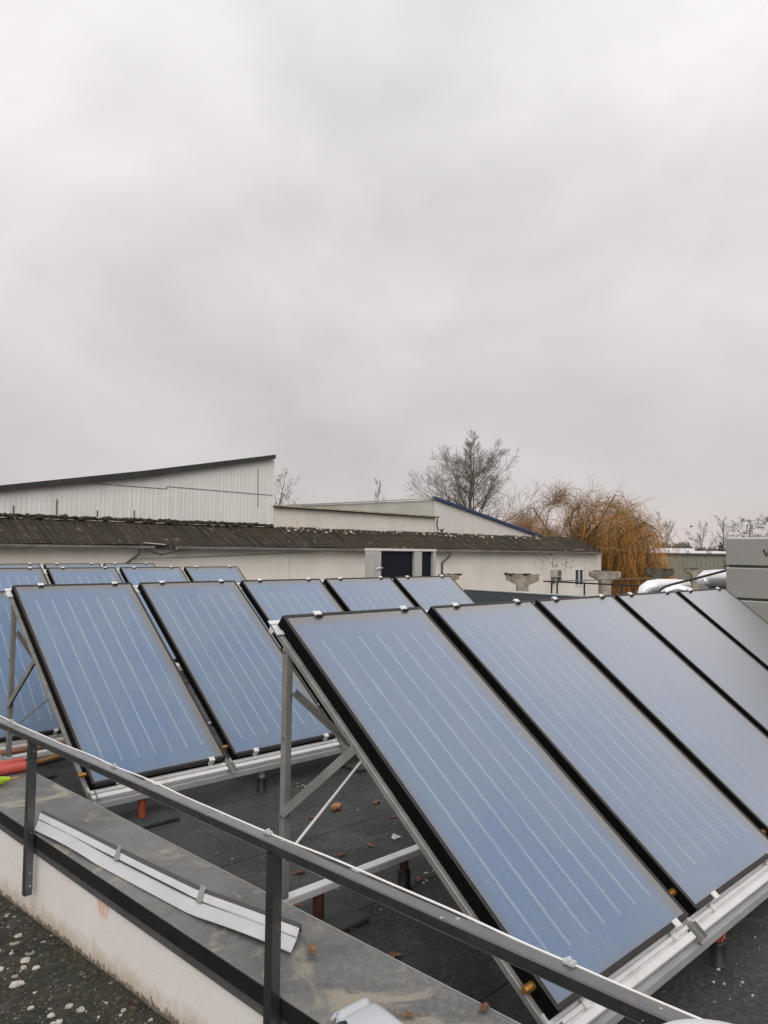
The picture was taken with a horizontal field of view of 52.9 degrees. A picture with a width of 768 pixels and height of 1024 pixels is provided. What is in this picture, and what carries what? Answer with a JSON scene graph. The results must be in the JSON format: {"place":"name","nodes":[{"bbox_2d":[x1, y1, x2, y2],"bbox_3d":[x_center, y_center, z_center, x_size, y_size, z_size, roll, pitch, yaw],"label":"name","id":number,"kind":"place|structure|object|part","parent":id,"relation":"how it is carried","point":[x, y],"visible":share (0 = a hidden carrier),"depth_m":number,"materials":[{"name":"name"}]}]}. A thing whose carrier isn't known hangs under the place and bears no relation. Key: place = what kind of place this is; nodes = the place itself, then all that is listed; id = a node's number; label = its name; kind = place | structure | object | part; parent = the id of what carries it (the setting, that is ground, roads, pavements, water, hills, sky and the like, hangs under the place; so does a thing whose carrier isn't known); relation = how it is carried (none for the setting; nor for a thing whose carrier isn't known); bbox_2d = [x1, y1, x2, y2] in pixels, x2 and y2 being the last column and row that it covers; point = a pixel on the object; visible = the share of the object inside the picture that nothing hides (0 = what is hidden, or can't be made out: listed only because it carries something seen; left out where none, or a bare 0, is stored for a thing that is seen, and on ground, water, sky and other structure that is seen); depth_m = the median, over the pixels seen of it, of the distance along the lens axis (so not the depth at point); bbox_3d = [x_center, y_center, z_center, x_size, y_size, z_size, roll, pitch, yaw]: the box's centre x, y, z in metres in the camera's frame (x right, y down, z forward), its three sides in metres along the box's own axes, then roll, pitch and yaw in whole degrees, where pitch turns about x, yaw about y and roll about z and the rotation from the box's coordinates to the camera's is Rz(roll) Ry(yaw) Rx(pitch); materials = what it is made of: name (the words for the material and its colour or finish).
{"place":"outdoors","nodes":[
{"label":"outdoors","id":0,"kind":"place"},
{"bbox_2d":[0,563,40,567],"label":"solar collector","id":1,"kind":"object","parent":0,"point":[37,565],"visible":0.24,"depth_m":13.87,"materials":[{"name":"blue metal"}]},
{"bbox_2d":[43,563,100,583],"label":"solar collector","id":2,"kind":"object","parent":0,"point":[52,565],"visible":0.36,"depth_m":14.49,"materials":[{"name":"glass"}]},
{"bbox_2d":[0,894,172,1023],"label":"terrace","id":3,"kind":"structure","parent":0,"point":[78,996],"depth_m":3.32,"materials":[{"name":"gravel"}]},
{"bbox_2d":[0,898,143,1023],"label":"moss tufts","id":4,"kind":"object","parent":3,"relation":"on","point":[87,979],"visible":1,"depth_m":3.45,"materials":[{"name":"green plant"}]},
{"bbox_2d":[0,915,152,1023],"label":"grit","id":5,"kind":"object","parent":3,"relation":"on","point":[13,984],"visible":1,"depth_m":3.33,"materials":[{"name":"white gravel"}]},
{"bbox_2d":[0,896,163,1023],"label":"soil crumbs","id":6,"kind":"object","parent":3,"relation":"on","point":[117,998],"visible":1,"depth_m":3.52,"materials":[{"name":"brown soil"}]},
{"bbox_2d":[0,755,519,1023],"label":"parapet wall","id":7,"kind":"structure","parent":3,"relation":"on","point":[169,962],"depth_m":3.09,"materials":[{"name":"white concrete"}]},
{"bbox_2d":[0,776,17,784],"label":"twine stick","id":8,"kind":"object","parent":7,"relation":"on","point":[3,779],"visible":1,"depth_m":4.85,"materials":[{"name":"yellow wood"}]},
{"bbox_2d":[0,757,24,764],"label":"conduit","id":9,"kind":"object","parent":7,"relation":"on","point":[11,761],"visible":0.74,"depth_m":5.13,"materials":[{"name":"red plastic"}]},
{"bbox_2d":[0,761,25,775],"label":"conduit","id":10,"kind":"object","parent":7,"relation":"on","point":[12,768],"visible":0.83,"depth_m":5.08,"materials":[{"name":"red plastic"}]},
{"bbox_2d":[35,810,301,952],"bbox_3d":[-1.127,1.615,3.498,2.153,0.065,0.182,-2,-4,40],"label":"flashing strip","id":11,"kind":"object","parent":7,"relation":"on","point":[185,895],"visible":0.96,"depth_m":3.31,"materials":[{"name":"metal"}]},
{"bbox_2d":[308,944,317,954],"bbox_3d":[-0.254,1.570,2.768,0.036,0.009,0.083,3,-3,-32],"label":"leaf","id":12,"kind":"object","parent":7,"relation":"on","point":[311,948],"visible":1,"depth_m":2.78,"materials":[{"name":"brown plant"}]},
{"bbox_2d":[0,718,694,1023],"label":"handrail","id":13,"kind":"object","parent":7,"relation":"attached to","point":[629,1004],"visible":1,"depth_m":2.40,"materials":[{"name":"grey metal"}]},
{"bbox_2d":[0,715,701,1018],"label":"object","id":14,"kind":"object","parent":13,"relation":"attached to","point":[569,961],"visible":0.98,"depth_m":2.11,"materials":[{"name":"grey metal"}]},
{"bbox_2d":[330,997,402,1023],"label":"sheet offcut","id":15,"kind":"object","parent":7,"relation":"on","point":[365,1010],"visible":1,"depth_m":2.35,"materials":[{"name":"white metal"}]},
{"bbox_2d":[398,1010,421,1016],"bbox_3d":[0.081,1.563,2.399,0.076,0.008,0.032,0,-3,21],"label":"leaf","id":16,"kind":"object","parent":7,"relation":"on","point":[406,1013],"visible":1,"depth_m":2.40,"materials":[{"name":"brown plant"}]},
{"bbox_2d":[478,1002,489,1013],"bbox_3d":[0.311,1.565,2.436,0.072,0.009,0.033,3,-4,-44],"label":"leaf","id":17,"kind":"object","parent":7,"relation":"on","point":[484,1006],"visible":1,"depth_m":2.44,"materials":[{"name":"brown plant"}]},
{"bbox_2d":[664,1019,731,1023],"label":"vent pipe","id":18,"kind":"object","parent":3,"relation":"on","point":[694,1021],"visible":1,"depth_m":1.31,"materials":[{"name":"white plastic"}]},
{"bbox_2d":[103,563,155,582],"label":"solar collector","id":19,"kind":"object","parent":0,"point":[117,565],"visible":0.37,"depth_m":15.28,"materials":[{"name":"blue glass"}]},
{"bbox_2d":[0,455,275,547],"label":"corrugated hall","id":20,"kind":"structure","parent":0,"point":[238,490],"depth_m":36.27,"materials":[{"name":"metal"}]},
{"bbox_2d":[0,0,767,550],"label":"sky","id":21,"kind":"structure","parent":0,"point":[343,242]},
{"bbox_2d":[438,573,461,580],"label":"concrete column","id":22,"kind":"structure","parent":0,"point":[454,576],"depth_m":36.79,"materials":[{"name":"beige concrete"}]},
{"bbox_2d":[503,572,538,591],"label":"concrete column","id":23,"kind":"structure","parent":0,"point":[523,582],"depth_m":39.78,"materials":[{"name":"beige concrete"}]},
{"bbox_2d":[463,588,592,602],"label":"parapet","id":24,"kind":"structure","parent":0,"point":[481,595],"depth_m":23.74,"materials":[{"name":"stone"}]},
{"bbox_2d":[543,578,655,594],"bbox_3d":[8.258,2.316,23.896,6.078,0.399,3.768,3,-4,-44],"label":"roof railing","id":25,"kind":"object","parent":24,"relation":"on","point":[583,583],"visible":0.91,"depth_m":22.67,"materials":[{"name":"grey metal"}]},
{"bbox_2d":[589,570,622,594],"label":"concrete column","id":26,"kind":"structure","parent":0,"point":[603,574],"depth_m":48.14,"materials":[{"name":"beige concrete"}]},
{"bbox_2d":[643,568,673,578],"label":"concrete column","id":27,"kind":"structure","parent":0,"point":[662,573],"depth_m":55.38,"materials":[{"name":"grey concrete"}]},
{"bbox_2d":[658,569,725,591],"bbox_3d":[3.954,0.933,9.897,0.887,0.407,0.036,1,-3,1],"label":"hose","id":28,"kind":"object","parent":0,"point":[691,579],"visible":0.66,"depth_m":9.89,"materials":[{"name":"black rubber"}]},
{"bbox_2d":[685,568,703,589],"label":"concrete column","id":29,"kind":"structure","parent":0,"point":[693,572],"depth_m":57.78,"materials":[{"name":"beige concrete"}]},
{"bbox_2d":[718,542,726,568],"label":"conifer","id":30,"kind":"object","parent":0,"point":[722,550],"visible":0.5,"depth_m":99.86,"materials":[{"name":"green plant"}]},
{"label":"ground","id":31,"kind":"structure","parent":0,"visible":0},
{"bbox_2d":[274,468,300,504],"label":"birch tree","id":32,"kind":"object","parent":31,"relation":"on","point":[283,495],"visible":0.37,"depth_m":79.07,"materials":[{"name":"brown plant"}]},
{"bbox_2d":[0,512,602,595],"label":"barn","id":33,"kind":"structure","parent":31,"relation":"on","point":[475,566],"depth_m":38.96,"materials":[{"name":"paint"}]},
{"bbox_2d":[135,551,316,558],"bbox_3d":[-6.075,2.007,37.609,13.319,0.582,0.023,3,-4,-44],"label":"wall cable","id":34,"kind":"object","parent":33,"relation":"attached to","point":[224,555],"depth_m":36.27,"materials":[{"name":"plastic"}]},
{"bbox_2d":[365,548,436,578],"bbox_3d":[0.349,1.716,15.928,1.786,1.912,0.422,3,-4,-44],"label":"equipment cabinet","id":35,"kind":"object","parent":33,"relation":"attached to","point":[390,563],"visible":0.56,"depth_m":15.77,"materials":[{"name":"white metal"}]},
{"bbox_3d":[-0.216,1.698,15.340,0.156,1.777,0.372,3,-4,-44],"label":"door","id":36,"kind":"part","parent":35,"relation":"part of","materials":[{"name":"white metal"}]},
{"bbox_2d":[551,569,561,583],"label":"air conditioner","id":37,"kind":"object","parent":33,"relation":"attached to","point":[557,573],"visible":0.95,"depth_m":55.34,"materials":[{"name":"metal"}]},
{"bbox_2d":[574,569,583,585],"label":"window","id":38,"kind":"structure","parent":33,"relation":"in","point":[578,573],"depth_m":57.90,"materials":[{"name":"white glass"}]},
{"bbox_2d":[272,505,439,548],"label":"annex","id":39,"kind":"object","parent":31,"relation":"on","point":[302,516],"visible":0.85,"depth_m":44.36,"materials":[{"name":"white paint"}]},
{"bbox_2d":[374,481,384,502],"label":"thin tree","id":40,"kind":"object","parent":31,"relation":"on","point":[378,494],"visible":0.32,"depth_m":94.61,"materials":[{"name":"brown plant"}]},
{"bbox_2d":[37,666,767,1023],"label":"flat roof","id":41,"kind":"structure","parent":31,"relation":"on","point":[357,822],"depth_m":4.59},
{"bbox_2d":[0,733,63,749],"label":"mounting frame","id":42,"kind":"object","parent":41,"relation":"on","point":[23,742],"visible":0.05,"depth_m":6.92,"materials":[{"name":"white metal"}]},
{"bbox_2d":[0,591,60,741],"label":"solar collector","id":43,"kind":"object","parent":42,"relation":"on","point":[31,697],"visible":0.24,"depth_m":7.27,"materials":[{"name":"blue glass"}]},
{"bbox_2d":[0,740,65,755],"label":"plank","id":44,"kind":"object","parent":41,"relation":"on","point":[19,750],"depth_m":6.63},
{"bbox_2d":[37,754,62,763],"bbox_3d":[-3.031,2.212,6.883,0.090,0.020,0.500,-1,-3,29],"label":"board","id":45,"kind":"object","parent":41,"relation":"on","point":[47,758],"visible":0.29,"depth_m":6.89,"materials":[{"name":"brown wood"}]},
{"bbox_2d":[43,568,188,682],"bbox_3d":[-3.626,1.667,11.545,4.608,1.576,1.931,3,-4,-44],"label":"mounting frame","id":46,"kind":"object","parent":41,"relation":"on","point":[177,663],"visible":0.05,"depth_m":11.27,"materials":[{"name":"white metal"}]},
{"bbox_2d":[0,567,48,590],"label":"solar collector","id":47,"kind":"object","parent":46,"relation":"on","point":[10,577],"visible":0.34,"depth_m":11.02,"materials":[{"name":"blue glass"}]},
{"bbox_2d":[46,566,123,583],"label":"solar collector","id":48,"kind":"object","parent":46,"relation":"on","point":[77,575],"visible":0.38,"depth_m":11.66,"materials":[{"name":"blue glass"}]},
{"bbox_2d":[119,566,188,662],"bbox_3d":[-3.255,1.542,11.953,1.109,0.078,2.140,3,34,-44],"label":"solar collector","id":49,"kind":"object","parent":46,"relation":"on","point":[133,575],"visible":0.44,"depth_m":12.35,"materials":[{"name":"blue glass"}]},
{"bbox_2d":[183,566,282,651],"bbox_3d":[-2.443,1.591,12.747,1.109,0.078,2.140,3,34,-44],"label":"solar collector","id":50,"kind":"object","parent":46,"relation":"on","point":[217,573],"visible":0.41,"depth_m":13.22,"materials":[{"name":"blue glass"}]},
{"bbox_2d":[4,579,392,828],"bbox_3d":[-0.536,1.529,7.769,5.762,1.573,1.931,3,-4,-44],"label":"mounting frame","id":51,"kind":"object","parent":41,"relation":"on","point":[143,816],"visible":0.23,"depth_m":6.03,"materials":[{"name":"white metal"}]},
{"bbox_2d":[11,582,225,790],"bbox_3d":[-2.189,1.282,6.198,1.109,0.078,2.140,3,34,-44],"label":"solar collector","id":52,"kind":"object","parent":51,"relation":"on","point":[122,695],"visible":0.95,"depth_m":6.10,"materials":[{"name":"blue glass"}]},
{"bbox_2d":[138,579,335,759],"bbox_3d":[-1.377,1.331,6.992,1.109,0.078,2.140,3,34,-44],"label":"solar collector","id":53,"kind":"object","parent":51,"relation":"on","point":[224,647],"visible":0.92,"depth_m":6.90,"materials":[{"name":"blue glass"}]},
{"bbox_2d":[239,578,343,724],"bbox_3d":[-0.565,1.380,7.786,1.109,0.078,2.140,3,34,-44],"label":"solar collector","id":54,"kind":"object","parent":51,"relation":"on","point":[274,599],"visible":0.37,"depth_m":8.16,"materials":[{"name":"blue glass"}]},
{"bbox_2d":[323,576,414,610],"bbox_3d":[0.246,1.430,8.580,1.109,0.078,2.140,3,34,-44],"label":"solar collector","id":55,"kind":"object","parent":51,"relation":"on","point":[364,593],"visible":0.37,"depth_m":9.00,"materials":[{"name":"blue glass"}]},
{"bbox_2d":[393,575,474,609],"bbox_3d":[1.058,1.479,9.374,1.109,0.078,2.140,3,34,-44],"label":"solar collector","id":56,"kind":"object","parent":51,"relation":"on","point":[426,592],"visible":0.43,"depth_m":9.79,"materials":[{"name":"blue glass"}]},
{"bbox_2d":[292,869,304,873],"bbox_3d":[-0.500,2.156,4.636,0.124,0.010,0.055,3,-4,-44],"label":"leaf","id":57,"kind":"object","parent":41,"relation":"on","point":[297,871],"visible":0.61,"depth_m":4.63,"materials":[{"name":"brown plant"}]},
{"bbox_2d":[331,802,341,810],"bbox_3d":[-0.353,2.198,5.751,0.090,0.053,0.064,3,-4,-44],"label":"brick lump","id":58,"kind":"object","parent":41,"relation":"on","point":[336,806],"visible":1,"depth_m":5.73,"materials":[{"name":"orange brick"}]},
{"bbox_2d":[386,951,401,956],"bbox_3d":[0.034,2.118,3.689,0.116,0.012,0.046,2,-3,-20],"label":"leaf","id":59,"kind":"object","parent":41,"relation":"on","point":[392,954],"visible":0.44,"depth_m":3.70,"materials":[{"name":"brown plant"}]},
{"bbox_2d":[391,833,400,839],"bbox_3d":[0.077,2.188,5.218,0.070,0.024,0.050,3,-4,-44],"label":"paper scrap","id":60,"kind":"object","parent":41,"relation":"on","point":[394,836],"visible":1,"depth_m":5.21,"materials":[{"name":"white paper"}]},
{"bbox_2d":[221,779,765,1001],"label":"white crumbs","id":61,"kind":"object","parent":41,"relation":"on","point":[724,983],"visible":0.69,"depth_m":4.44,"materials":[{"name":"white"}]},
{"bbox_2d":[268,610,767,1023],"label":"mounting frame","id":62,"kind":"object","parent":41,"relation":"on","point":[654,967],"visible":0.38,"depth_m":3.66,"materials":[{"name":"silver metal"}]},
{"bbox_2d":[278,606,688,1019],"bbox_3d":[0.402,1.199,3.700,1.109,0.078,2.140,3,34,-44],"label":"solar collector","id":63,"kind":"object","parent":62,"relation":"on","point":[524,840],"visible":0.94,"depth_m":3.54,"materials":[{"name":"blue glass"}]},
{"bbox_2d":[427,599,767,917],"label":"solar collector","id":64,"kind":"object","parent":62,"relation":"on","point":[691,833],"visible":0.84,"depth_m":4.34,"materials":[{"name":"blue glass"}]},
{"bbox_2d":[534,594,767,836],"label":"solar collector","id":65,"kind":"object","parent":62,"relation":"on","point":[713,735],"visible":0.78,"depth_m":5.27,"materials":[{"name":"blue glass"}]},
{"bbox_2d":[614,590,767,735],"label":"solar collector","id":66,"kind":"object","parent":62,"relation":"on","point":[732,672],"visible":1,"depth_m":6.24,"materials":[{"name":"blue glass"}]},
{"bbox_2d":[677,587,767,669],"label":"solar collector","id":67,"kind":"object","parent":62,"relation":"on","point":[742,625],"visible":0.99,"depth_m":7.17,"materials":[{"name":"grey glass"}]},
{"bbox_2d":[637,579,692,592],"bbox_3d":[5.181,1.923,13.464,1.347,1.494,0.911,2,-3,-30],"label":"foil duct","id":68,"kind":"object","parent":41,"relation":"on","point":[654,585],"visible":0.32,"depth_m":13.41,"materials":[{"name":"metal"}]},
{"bbox_2d":[696,569,725,588],"bbox_3d":[4.976,1.698,11.335,0.412,1.733,0.777,2,-3,-17],"label":"foil duct","id":69,"kind":"object","parent":41,"relation":"on","point":[715,581],"visible":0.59,"depth_m":11.43,"materials":[{"name":"metal"}]},
{"bbox_2d":[726,538,767,621],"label":"ventilation unit","id":70,"kind":"object","parent":41,"relation":"on","point":[747,572],"visible":0.34,"depth_m":8.83,"materials":[{"name":"grey paint"}]},
{"bbox_2d":[288,496,542,550],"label":"blue edged hall","id":71,"kind":"structure","parent":31,"relation":"on","point":[455,518],"depth_m":51.75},
{"bbox_2d":[402,429,551,522],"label":"bare tree","id":72,"kind":"object","parent":31,"relation":"on","point":[469,480],"visible":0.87,"depth_m":87.57,"materials":[{"name":"brown plant"}]},
{"bbox_2d":[493,474,690,596],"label":"willow","id":73,"kind":"object","parent":31,"relation":"on","point":[617,548],"visible":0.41,"depth_m":63.14,"materials":[{"name":"orange plant"}]},
{"bbox_2d":[645,513,684,547],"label":"bushy tree","id":74,"kind":"object","parent":31,"relation":"on","point":[666,535],"visible":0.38,"depth_m":115.72,"materials":[{"name":"brown plant"}]},
{"bbox_2d":[613,548,726,594],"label":"building","id":75,"kind":"structure","parent":31,"relation":"on","point":[705,560],"depth_m":97.59,"materials":[{"name":"grey corrugated metal cladding"},{"name":"light metal roof trim"}]},
{"bbox_2d":[659,541,725,553],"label":"scrub","id":76,"kind":"object","parent":31,"relation":"on","point":[689,546],"visible":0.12,"depth_m":126.01,"materials":[{"name":"brown plant"}]},
{"bbox_2d":[684,523,720,553],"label":"bare tree","id":77,"kind":"object","parent":31,"relation":"on","point":[699,536],"visible":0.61,"depth_m":119.82,"materials":[{"name":"brown plant"}]},
{"bbox_2d":[712,515,731,553],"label":"slim tree","id":78,"kind":"object","parent":31,"relation":"on","point":[723,536],"visible":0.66,"depth_m":102.10,"materials":[{"name":"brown plant"}]},
{"bbox_2d":[712,514,767,551],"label":"dome tree","id":79,"kind":"object","parent":31,"relation":"on","point":[749,533],"visible":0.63,"depth_m":87.46,"materials":[{"name":"brown plant"}]}
]}

